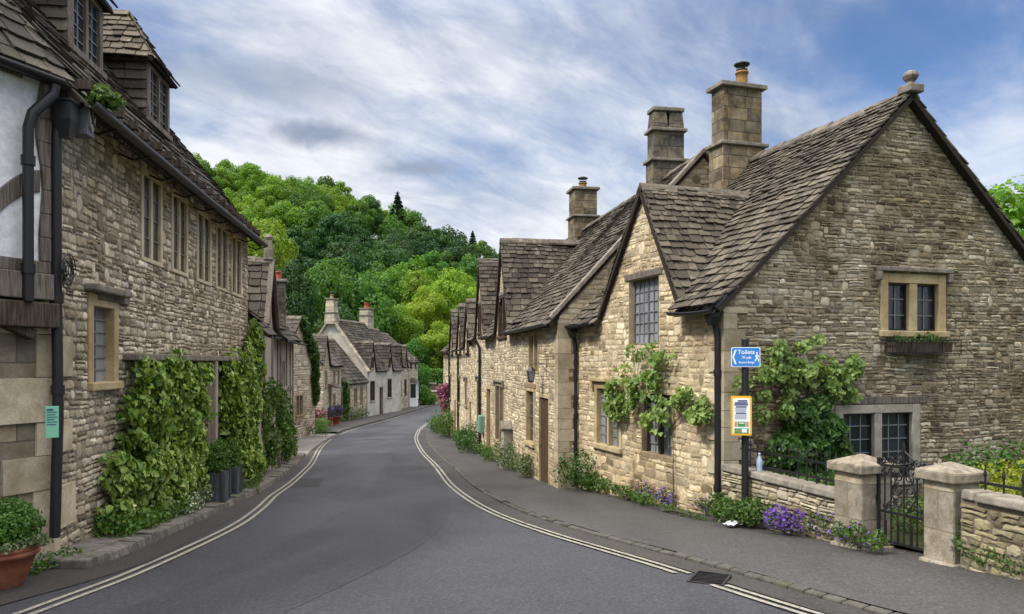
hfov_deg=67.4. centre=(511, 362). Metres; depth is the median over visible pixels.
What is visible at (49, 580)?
verge
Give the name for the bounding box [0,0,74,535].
timber house
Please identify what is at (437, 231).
hillside tree
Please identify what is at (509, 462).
leafy clump
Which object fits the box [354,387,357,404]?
window
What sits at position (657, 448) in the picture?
window
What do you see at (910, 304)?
window
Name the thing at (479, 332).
window
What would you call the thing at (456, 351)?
row cottage
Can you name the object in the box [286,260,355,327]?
broadleaf tree
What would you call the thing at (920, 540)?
garden ground
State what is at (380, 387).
door
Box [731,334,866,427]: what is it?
climbing vine
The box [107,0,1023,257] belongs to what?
sky
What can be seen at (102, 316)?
window
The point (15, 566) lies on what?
flower pot
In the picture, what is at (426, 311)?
broadleaf tree
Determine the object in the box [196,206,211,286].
window
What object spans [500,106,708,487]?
row cottage
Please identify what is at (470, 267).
hillside tree
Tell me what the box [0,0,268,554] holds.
long house
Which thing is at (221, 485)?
square planter
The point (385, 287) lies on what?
hillside tree
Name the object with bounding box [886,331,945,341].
trailing plant
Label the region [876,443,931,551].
garden gate
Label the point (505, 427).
stone buttress
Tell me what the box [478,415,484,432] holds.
meter box
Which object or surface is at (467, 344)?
window
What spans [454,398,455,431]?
door
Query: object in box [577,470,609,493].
weed clump
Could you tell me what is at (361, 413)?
leafy clump
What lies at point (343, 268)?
hillside tree
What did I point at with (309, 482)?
road repair
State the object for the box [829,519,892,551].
flowering plant
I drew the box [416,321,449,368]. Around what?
broadleaf tree
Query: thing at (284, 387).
window
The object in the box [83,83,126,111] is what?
gutter weed
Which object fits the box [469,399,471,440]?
door
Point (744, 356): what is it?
sign post
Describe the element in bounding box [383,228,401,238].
hillside tree
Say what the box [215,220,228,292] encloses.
window
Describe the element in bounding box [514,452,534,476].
leafy clump
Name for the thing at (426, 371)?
topiary bush
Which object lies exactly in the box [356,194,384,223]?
hillside tree
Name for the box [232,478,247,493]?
flowering plant
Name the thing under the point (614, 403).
climbing vine
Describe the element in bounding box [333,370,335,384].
window
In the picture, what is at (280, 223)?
hillside tree
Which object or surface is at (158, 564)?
road marking
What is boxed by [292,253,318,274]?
hillside tree
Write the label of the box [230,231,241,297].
window
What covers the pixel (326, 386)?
window
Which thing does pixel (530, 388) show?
window
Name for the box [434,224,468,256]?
hillside tree
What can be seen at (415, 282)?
hillside tree
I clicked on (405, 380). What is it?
window
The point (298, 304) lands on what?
broadleaf tree
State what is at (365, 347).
rendered house
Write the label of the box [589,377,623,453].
window
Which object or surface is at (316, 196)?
hillside tree
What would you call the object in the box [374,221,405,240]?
hillside tree
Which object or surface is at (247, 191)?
hillside tree
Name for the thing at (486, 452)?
leafy clump
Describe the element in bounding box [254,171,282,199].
hillside tree
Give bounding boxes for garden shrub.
[796,470,834,486]
[892,495,922,534]
[920,459,1023,505]
[943,438,1023,494]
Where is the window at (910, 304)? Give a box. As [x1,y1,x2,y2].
[875,266,953,337]
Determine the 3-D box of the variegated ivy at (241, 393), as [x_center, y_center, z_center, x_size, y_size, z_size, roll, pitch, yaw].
[-5.992,0.990,17.392,0.581,4.155,3.890,0,0,-8]
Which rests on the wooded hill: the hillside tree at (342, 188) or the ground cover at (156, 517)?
the hillside tree at (342, 188)
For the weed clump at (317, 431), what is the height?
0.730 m
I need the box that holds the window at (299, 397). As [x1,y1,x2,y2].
[296,394,304,416]
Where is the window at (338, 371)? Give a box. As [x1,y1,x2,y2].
[337,370,339,383]
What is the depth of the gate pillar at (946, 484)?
8.07 m
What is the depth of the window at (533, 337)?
20.27 m
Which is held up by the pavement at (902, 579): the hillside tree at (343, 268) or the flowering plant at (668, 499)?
the flowering plant at (668, 499)
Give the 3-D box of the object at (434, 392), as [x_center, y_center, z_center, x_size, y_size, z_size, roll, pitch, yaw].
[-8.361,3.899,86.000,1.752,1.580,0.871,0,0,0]
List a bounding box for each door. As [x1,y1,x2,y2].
[329,391,330,415]
[379,386,382,413]
[410,378,418,406]
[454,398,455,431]
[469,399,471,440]
[486,386,490,446]
[539,393,548,484]
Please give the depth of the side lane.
38.31 m
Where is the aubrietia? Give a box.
[762,503,806,533]
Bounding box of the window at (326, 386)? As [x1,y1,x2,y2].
[325,370,327,387]
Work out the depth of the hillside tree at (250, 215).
164.61 m
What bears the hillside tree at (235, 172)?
on the wooded hill
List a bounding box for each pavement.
[321,402,437,431]
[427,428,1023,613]
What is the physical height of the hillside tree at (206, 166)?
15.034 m
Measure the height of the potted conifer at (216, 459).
0.706 m
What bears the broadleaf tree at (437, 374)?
on the wooded hill
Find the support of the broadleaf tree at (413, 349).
on the wooded hill
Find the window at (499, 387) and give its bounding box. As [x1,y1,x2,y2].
[492,379,503,444]
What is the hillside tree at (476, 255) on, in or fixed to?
on the wooded hill
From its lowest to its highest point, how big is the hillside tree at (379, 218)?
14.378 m
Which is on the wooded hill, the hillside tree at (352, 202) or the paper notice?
the hillside tree at (352, 202)
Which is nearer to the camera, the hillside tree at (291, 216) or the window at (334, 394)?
the window at (334, 394)
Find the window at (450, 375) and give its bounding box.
[449,374,451,399]
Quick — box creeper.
[342,380,351,420]
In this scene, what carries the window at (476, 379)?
in the row cottage at (514, 278)
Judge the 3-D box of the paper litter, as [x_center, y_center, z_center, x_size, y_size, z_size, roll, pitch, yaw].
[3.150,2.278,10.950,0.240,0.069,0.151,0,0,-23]
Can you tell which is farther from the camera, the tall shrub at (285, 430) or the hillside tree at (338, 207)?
the hillside tree at (338, 207)
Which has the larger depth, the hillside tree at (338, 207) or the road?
the hillside tree at (338, 207)
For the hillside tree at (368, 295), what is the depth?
100.45 m
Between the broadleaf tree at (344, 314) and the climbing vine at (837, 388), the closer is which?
the climbing vine at (837, 388)
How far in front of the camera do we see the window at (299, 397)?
41.28 m
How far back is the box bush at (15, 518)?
7.17 m
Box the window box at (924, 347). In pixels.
[880,339,961,353]
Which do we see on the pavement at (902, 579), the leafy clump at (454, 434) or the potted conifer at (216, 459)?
the leafy clump at (454, 434)
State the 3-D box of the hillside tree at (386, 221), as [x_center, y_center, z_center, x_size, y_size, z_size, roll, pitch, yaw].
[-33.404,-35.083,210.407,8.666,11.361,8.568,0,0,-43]
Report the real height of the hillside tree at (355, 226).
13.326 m
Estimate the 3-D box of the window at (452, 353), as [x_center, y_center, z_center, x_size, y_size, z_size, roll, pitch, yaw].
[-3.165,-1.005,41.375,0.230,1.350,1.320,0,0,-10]
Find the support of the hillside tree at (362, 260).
on the wooded hill
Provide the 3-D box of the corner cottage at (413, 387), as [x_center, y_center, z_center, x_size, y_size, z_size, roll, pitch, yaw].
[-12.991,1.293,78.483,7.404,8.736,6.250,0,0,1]
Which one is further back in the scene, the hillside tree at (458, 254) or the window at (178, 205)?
the hillside tree at (458, 254)
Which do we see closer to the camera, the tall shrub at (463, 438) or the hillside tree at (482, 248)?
the tall shrub at (463, 438)
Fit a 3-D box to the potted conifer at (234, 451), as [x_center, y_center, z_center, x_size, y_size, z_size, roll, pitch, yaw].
[-5.668,1.819,15.293,0.575,0.698,0.568,0,0,-32]
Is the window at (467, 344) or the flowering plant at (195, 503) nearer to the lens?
the flowering plant at (195, 503)
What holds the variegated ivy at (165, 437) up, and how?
attached to the long house at (153, 230)
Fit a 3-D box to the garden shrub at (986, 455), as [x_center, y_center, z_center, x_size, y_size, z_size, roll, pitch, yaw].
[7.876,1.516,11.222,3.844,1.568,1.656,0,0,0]
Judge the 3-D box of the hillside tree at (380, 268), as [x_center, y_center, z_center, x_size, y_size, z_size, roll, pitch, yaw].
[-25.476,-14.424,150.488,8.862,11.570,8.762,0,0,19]
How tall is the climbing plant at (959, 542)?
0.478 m
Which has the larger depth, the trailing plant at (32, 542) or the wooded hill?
the wooded hill
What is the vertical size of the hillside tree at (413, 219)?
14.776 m
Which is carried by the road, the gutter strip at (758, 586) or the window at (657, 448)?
the gutter strip at (758, 586)
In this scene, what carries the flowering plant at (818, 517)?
on the pavement at (902, 579)
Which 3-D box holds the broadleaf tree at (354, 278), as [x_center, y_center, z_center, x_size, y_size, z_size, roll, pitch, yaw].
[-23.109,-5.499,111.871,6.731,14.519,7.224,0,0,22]
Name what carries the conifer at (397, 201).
on the wooded hill
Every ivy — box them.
[95,348,217,535]
[218,318,267,484]
[300,315,320,425]
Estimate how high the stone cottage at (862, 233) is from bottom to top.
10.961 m
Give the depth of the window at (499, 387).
26.00 m
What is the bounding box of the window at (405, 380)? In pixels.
[404,379,406,394]
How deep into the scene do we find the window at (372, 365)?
62.66 m
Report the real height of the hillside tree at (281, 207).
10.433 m
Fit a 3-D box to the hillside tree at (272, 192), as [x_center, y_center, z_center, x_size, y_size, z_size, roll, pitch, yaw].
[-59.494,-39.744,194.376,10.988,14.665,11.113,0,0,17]
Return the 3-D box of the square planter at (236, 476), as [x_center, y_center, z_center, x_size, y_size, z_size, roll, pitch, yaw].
[-5.678,2.344,15.300,0.494,0.580,0.494,0,0,-8]
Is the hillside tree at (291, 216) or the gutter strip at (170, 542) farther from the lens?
the hillside tree at (291, 216)
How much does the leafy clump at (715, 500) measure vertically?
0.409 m
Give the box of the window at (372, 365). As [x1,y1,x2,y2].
[371,357,374,368]
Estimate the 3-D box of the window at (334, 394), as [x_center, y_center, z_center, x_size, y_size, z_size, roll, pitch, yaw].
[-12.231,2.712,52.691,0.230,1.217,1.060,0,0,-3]
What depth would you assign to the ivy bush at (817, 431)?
12.23 m
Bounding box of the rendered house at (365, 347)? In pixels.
[318,292,403,415]
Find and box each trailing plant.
[0,532,53,554]
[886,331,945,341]
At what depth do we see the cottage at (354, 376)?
59.39 m
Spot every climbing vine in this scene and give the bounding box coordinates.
[602,340,713,505]
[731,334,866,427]
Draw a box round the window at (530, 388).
[523,383,535,447]
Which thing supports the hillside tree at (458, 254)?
on the wooded hill
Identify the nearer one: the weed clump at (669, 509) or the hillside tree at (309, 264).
the weed clump at (669, 509)
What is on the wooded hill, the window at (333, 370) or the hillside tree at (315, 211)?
the hillside tree at (315, 211)
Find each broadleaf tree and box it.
[248,217,298,294]
[276,258,318,332]
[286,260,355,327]
[312,300,354,333]
[347,275,366,288]
[386,303,424,347]
[402,337,437,368]
[406,285,448,345]
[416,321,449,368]
[420,367,443,392]
[429,267,475,325]
[984,175,1023,238]
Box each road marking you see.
[13,442,324,613]
[29,439,331,613]
[414,424,806,613]
[417,425,822,613]
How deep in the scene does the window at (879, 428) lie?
13.07 m
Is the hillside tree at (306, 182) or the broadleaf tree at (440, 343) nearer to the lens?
the broadleaf tree at (440, 343)
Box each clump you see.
[27,545,81,574]
[306,422,331,434]
[316,416,330,431]
[340,406,369,421]
[425,415,444,431]
[451,428,470,446]
[475,441,496,461]
[490,438,518,470]
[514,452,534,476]
[553,448,598,490]
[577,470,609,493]
[597,478,658,505]
[625,488,708,520]
[704,491,739,521]
[714,497,779,527]
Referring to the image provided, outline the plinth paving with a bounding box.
[38,453,298,554]
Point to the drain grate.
(708, 577)
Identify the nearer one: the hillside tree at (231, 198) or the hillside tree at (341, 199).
the hillside tree at (231, 198)
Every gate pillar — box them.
[827,454,898,549]
[914,462,988,566]
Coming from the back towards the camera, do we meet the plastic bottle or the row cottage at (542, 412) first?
the row cottage at (542, 412)
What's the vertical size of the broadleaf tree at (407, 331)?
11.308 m
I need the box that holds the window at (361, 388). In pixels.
[360,387,363,403]
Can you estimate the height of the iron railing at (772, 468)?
0.490 m
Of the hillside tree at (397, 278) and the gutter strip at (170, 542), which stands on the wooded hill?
the hillside tree at (397, 278)
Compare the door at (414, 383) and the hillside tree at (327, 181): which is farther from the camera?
the hillside tree at (327, 181)
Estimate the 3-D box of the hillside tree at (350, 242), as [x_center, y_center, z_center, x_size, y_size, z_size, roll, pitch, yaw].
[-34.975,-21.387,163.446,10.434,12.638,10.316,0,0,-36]
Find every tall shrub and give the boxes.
[261,377,298,468]
[431,408,455,437]
[454,422,479,453]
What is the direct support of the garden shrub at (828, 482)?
on the garden ground at (920, 540)
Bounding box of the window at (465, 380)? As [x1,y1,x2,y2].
[463,376,467,407]
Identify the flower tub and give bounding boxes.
[316,408,327,425]
[327,406,335,425]
[333,404,344,423]
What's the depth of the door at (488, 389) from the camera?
28.80 m
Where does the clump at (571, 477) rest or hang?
on the pavement at (902, 579)
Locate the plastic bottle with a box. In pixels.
[756,453,762,470]
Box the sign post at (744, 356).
[731,338,759,525]
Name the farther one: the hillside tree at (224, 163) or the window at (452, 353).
the hillside tree at (224, 163)
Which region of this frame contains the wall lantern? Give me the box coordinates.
[526,363,546,381]
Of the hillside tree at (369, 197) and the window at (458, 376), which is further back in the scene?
the hillside tree at (369, 197)
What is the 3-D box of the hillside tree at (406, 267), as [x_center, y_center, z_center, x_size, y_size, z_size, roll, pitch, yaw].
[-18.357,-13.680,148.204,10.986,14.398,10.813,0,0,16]
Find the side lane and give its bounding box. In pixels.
[294,433,335,454]
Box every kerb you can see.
[77,453,305,564]
[337,403,443,433]
[425,427,900,613]
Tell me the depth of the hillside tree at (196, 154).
220.78 m
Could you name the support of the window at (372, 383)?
in the rendered house at (365, 347)
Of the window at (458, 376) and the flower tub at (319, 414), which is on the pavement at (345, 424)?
the flower tub at (319, 414)
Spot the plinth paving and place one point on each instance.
(91, 543)
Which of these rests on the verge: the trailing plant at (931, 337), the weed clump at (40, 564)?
the weed clump at (40, 564)
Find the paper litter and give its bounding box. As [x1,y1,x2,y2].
[723,520,741,525]
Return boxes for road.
[0,405,826,613]
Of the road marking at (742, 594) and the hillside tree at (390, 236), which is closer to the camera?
the road marking at (742, 594)
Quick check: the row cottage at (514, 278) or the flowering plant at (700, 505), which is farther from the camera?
the row cottage at (514, 278)
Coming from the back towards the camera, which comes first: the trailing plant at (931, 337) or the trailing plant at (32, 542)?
the trailing plant at (931, 337)
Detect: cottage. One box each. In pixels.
[248,234,306,473]
[286,316,315,437]
[313,333,343,424]
[328,338,368,420]
[374,328,410,408]
[381,332,419,406]
[439,298,475,440]
[465,176,616,458]
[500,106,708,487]
[565,61,1023,517]
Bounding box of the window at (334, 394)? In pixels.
[333,393,335,407]
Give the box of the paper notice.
[45,406,58,437]
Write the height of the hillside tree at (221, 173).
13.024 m
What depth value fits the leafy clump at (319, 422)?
45.66 m
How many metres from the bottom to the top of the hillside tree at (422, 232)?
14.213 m
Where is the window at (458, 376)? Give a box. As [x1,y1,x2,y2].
[458,376,460,404]
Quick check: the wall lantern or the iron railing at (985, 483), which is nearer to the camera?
the iron railing at (985, 483)
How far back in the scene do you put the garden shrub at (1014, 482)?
9.44 m
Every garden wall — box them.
[721,464,834,541]
[960,489,1023,579]
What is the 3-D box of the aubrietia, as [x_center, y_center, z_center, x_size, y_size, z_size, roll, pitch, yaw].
[3.635,2.089,10.225,0.443,0.378,0.650,0,0,-31]
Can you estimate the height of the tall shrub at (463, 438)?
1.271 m
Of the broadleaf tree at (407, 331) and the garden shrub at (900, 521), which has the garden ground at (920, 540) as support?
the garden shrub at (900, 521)
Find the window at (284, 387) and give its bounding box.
[281,360,286,389]
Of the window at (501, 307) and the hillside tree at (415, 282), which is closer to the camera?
the window at (501, 307)
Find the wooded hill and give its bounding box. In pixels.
[257,221,436,367]
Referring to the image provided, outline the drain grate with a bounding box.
[687,570,731,585]
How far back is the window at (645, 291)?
14.75 m
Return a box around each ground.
[890,510,922,547]
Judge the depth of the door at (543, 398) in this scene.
19.16 m
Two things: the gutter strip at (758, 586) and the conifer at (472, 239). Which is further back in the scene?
the conifer at (472, 239)
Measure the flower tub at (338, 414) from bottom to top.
1.410 m
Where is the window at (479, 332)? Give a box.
[476,300,481,334]
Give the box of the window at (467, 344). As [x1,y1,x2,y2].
[465,325,468,354]
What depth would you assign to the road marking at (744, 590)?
9.23 m
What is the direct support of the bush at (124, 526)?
on the plinth paving
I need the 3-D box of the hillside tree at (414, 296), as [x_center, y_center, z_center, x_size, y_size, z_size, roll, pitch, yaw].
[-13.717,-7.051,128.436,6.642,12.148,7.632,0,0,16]
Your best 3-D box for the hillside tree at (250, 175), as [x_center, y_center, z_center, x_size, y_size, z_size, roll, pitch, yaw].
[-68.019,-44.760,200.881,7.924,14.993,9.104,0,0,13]
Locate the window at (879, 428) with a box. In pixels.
[830,396,927,485]
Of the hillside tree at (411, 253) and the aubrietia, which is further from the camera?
the hillside tree at (411, 253)
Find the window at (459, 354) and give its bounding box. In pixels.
[458,328,461,355]
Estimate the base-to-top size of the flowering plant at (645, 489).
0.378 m
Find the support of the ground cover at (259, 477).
on the plinth paving
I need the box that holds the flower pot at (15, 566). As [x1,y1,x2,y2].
[0,538,40,589]
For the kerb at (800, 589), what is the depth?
8.32 m
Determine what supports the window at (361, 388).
in the cottage at (354, 376)
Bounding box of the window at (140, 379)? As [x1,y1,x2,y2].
[138,363,155,409]
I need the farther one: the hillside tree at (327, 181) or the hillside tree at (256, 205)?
the hillside tree at (327, 181)
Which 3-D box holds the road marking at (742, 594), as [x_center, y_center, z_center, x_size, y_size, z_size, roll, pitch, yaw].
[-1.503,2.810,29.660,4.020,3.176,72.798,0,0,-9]
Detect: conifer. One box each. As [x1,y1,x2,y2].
[204,436,229,473]
[218,436,242,468]
[389,191,410,230]
[468,230,476,246]
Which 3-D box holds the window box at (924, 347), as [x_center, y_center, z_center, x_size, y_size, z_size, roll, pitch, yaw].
[6.970,-0.265,13.075,1.487,0.234,0.267,0,0,-18]
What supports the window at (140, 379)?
in the long house at (153, 230)
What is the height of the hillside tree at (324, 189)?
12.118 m
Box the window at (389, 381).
[387,379,391,398]
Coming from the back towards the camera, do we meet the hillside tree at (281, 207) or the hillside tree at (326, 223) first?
the hillside tree at (281, 207)
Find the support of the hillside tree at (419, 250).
on the wooded hill
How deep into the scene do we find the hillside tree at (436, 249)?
179.27 m
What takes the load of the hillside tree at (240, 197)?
on the wooded hill
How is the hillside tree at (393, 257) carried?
on the wooded hill
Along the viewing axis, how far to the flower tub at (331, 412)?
50.34 m
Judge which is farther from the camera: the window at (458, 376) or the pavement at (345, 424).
the pavement at (345, 424)
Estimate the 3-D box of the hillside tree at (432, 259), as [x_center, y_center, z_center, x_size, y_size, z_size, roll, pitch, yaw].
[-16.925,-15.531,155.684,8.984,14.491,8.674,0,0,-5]
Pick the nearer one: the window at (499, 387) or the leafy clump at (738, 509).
the leafy clump at (738, 509)
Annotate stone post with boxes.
[429,383,435,389]
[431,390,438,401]
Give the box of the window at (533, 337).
[528,331,538,373]
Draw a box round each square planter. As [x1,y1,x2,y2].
[202,467,230,502]
[224,464,241,494]
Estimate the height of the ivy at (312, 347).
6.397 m
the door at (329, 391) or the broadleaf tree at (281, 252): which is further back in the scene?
the broadleaf tree at (281, 252)
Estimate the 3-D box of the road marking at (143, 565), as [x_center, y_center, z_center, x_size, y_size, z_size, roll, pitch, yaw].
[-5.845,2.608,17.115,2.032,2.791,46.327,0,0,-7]
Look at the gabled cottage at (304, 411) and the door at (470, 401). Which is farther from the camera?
the gabled cottage at (304, 411)
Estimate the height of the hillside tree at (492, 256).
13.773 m
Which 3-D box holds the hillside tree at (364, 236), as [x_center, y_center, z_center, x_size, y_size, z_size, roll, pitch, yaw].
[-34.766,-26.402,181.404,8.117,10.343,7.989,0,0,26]
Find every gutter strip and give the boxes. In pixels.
[124,434,342,556]
[419,423,873,613]
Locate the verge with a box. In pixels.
[0,556,158,604]
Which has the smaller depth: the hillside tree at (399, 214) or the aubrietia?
the aubrietia
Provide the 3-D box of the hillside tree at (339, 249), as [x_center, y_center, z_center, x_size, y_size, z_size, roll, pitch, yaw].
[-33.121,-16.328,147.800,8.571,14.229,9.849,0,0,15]
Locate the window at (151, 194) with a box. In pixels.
[140,165,162,267]
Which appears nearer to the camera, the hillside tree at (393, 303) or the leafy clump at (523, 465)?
the leafy clump at (523, 465)
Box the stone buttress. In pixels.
[499,421,512,468]
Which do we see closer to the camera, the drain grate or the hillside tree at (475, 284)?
the drain grate
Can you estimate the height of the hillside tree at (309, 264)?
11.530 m
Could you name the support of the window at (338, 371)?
in the flower cottage at (330, 364)
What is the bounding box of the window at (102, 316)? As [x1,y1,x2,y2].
[83,283,131,390]
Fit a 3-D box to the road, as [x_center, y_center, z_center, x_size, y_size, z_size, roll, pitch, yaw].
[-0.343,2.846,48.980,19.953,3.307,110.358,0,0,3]
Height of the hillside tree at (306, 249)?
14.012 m
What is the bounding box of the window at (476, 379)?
[475,375,477,424]
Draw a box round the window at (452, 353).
[450,332,453,355]
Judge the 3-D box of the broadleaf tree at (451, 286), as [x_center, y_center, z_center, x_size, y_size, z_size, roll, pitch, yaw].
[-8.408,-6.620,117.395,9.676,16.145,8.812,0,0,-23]
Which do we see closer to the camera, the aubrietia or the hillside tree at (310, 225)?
the aubrietia
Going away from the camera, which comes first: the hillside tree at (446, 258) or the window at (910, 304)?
the window at (910, 304)
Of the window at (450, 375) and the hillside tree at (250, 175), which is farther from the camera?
the hillside tree at (250, 175)
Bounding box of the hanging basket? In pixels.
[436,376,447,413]
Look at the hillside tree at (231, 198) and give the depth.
179.12 m
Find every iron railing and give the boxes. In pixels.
[740,439,846,484]
[979,467,1023,496]
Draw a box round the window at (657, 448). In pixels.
[641,393,671,462]
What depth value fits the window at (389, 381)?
66.52 m
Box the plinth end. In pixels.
[32,555,98,567]
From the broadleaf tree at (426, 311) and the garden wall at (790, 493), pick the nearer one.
the garden wall at (790, 493)
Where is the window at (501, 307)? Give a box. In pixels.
[496,288,510,339]
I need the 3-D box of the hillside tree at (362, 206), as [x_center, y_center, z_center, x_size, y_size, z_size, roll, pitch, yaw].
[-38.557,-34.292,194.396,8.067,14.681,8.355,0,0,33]
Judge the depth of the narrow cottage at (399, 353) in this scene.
72.83 m
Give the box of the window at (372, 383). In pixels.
[370,381,375,401]
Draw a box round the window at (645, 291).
[624,267,662,344]
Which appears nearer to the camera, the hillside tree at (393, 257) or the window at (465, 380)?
the window at (465, 380)
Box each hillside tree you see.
[192,152,210,166]
[199,160,220,185]
[211,166,234,193]
[215,158,234,172]
[218,165,244,195]
[223,188,242,210]
[232,185,257,201]
[233,163,266,197]
[233,193,245,204]
[236,194,274,226]
[238,162,259,171]
[239,207,271,227]
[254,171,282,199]
[255,175,293,209]
[260,199,305,236]
[266,200,299,226]
[271,218,288,234]
[280,175,304,199]
[281,185,334,212]
[285,224,316,264]
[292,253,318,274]
[294,216,333,259]
[295,258,317,281]
[296,176,319,189]
[298,200,335,262]
[306,184,335,196]
[310,183,348,211]
[310,212,350,259]
[315,175,341,194]
[315,272,357,319]
[318,241,365,274]
[319,256,358,281]
[322,276,397,338]
[323,232,373,260]
[330,180,355,201]
[331,200,345,213]
[334,209,368,240]
[339,252,368,280]
[346,199,356,213]
[348,199,376,233]
[350,229,377,251]
[353,238,410,270]
[355,275,396,311]
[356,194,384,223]
[356,198,383,232]
[356,256,368,271]
[359,270,403,307]
[361,260,393,276]
[371,230,415,256]
[371,238,415,262]
[373,266,408,305]
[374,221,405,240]
[376,215,405,234]
[382,203,411,226]
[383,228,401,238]
[389,255,440,287]
[399,269,434,305]
[401,221,441,254]
[402,210,426,229]
[405,237,440,267]
[412,285,445,319]
[415,247,441,260]
[418,250,448,276]
[422,225,443,247]
[428,250,459,277]
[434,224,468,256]
[441,240,482,263]
[455,253,477,278]
[458,252,478,266]
[463,279,476,288]
[471,240,495,257]
[488,252,498,257]
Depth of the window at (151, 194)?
11.79 m
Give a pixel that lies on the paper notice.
(51, 421)
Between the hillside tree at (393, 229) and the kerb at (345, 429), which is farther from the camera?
the hillside tree at (393, 229)
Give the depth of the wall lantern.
18.98 m
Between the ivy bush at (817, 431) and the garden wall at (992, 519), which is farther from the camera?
the ivy bush at (817, 431)
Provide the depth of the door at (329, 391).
51.41 m
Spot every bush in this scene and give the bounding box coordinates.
[0,495,48,549]
[92,507,142,537]
[418,363,432,399]
[418,384,437,404]
[764,392,854,485]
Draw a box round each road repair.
[112,454,449,613]
[286,478,323,487]
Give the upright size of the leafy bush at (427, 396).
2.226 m
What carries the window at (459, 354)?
in the row cottage at (456, 351)
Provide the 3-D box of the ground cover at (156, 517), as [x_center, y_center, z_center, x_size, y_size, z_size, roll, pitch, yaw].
[-5.107,2.160,11.178,0.418,0.394,2.587,0,0,-10]
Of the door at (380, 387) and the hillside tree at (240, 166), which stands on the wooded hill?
the hillside tree at (240, 166)
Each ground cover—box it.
[131,490,192,530]
[244,463,270,492]
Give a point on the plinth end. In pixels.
(80, 561)
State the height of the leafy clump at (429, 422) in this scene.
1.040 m
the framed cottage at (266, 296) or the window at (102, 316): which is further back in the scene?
the framed cottage at (266, 296)
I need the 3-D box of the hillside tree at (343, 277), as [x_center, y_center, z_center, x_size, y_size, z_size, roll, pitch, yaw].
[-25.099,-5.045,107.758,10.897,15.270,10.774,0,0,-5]
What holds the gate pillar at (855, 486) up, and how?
on the pavement at (902, 579)
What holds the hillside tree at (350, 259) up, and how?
on the wooded hill
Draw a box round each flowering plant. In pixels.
[179,484,213,516]
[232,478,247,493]
[634,480,656,498]
[653,486,678,506]
[691,497,712,513]
[799,509,834,537]
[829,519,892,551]
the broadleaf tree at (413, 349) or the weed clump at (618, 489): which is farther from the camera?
the broadleaf tree at (413, 349)
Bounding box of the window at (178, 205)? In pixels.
[170,187,187,277]
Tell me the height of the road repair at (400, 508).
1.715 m
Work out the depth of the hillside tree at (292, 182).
217.84 m
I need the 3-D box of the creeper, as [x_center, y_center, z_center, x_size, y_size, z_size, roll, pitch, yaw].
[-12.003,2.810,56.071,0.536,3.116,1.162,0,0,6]
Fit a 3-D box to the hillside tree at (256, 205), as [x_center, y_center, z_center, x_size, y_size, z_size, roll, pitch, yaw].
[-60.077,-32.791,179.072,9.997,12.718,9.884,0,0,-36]
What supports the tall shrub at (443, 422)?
on the pavement at (902, 579)
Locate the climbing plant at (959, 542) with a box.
[947,514,1023,575]
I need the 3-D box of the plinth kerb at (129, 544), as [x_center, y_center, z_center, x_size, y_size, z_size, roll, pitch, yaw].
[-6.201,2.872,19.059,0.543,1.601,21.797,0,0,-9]

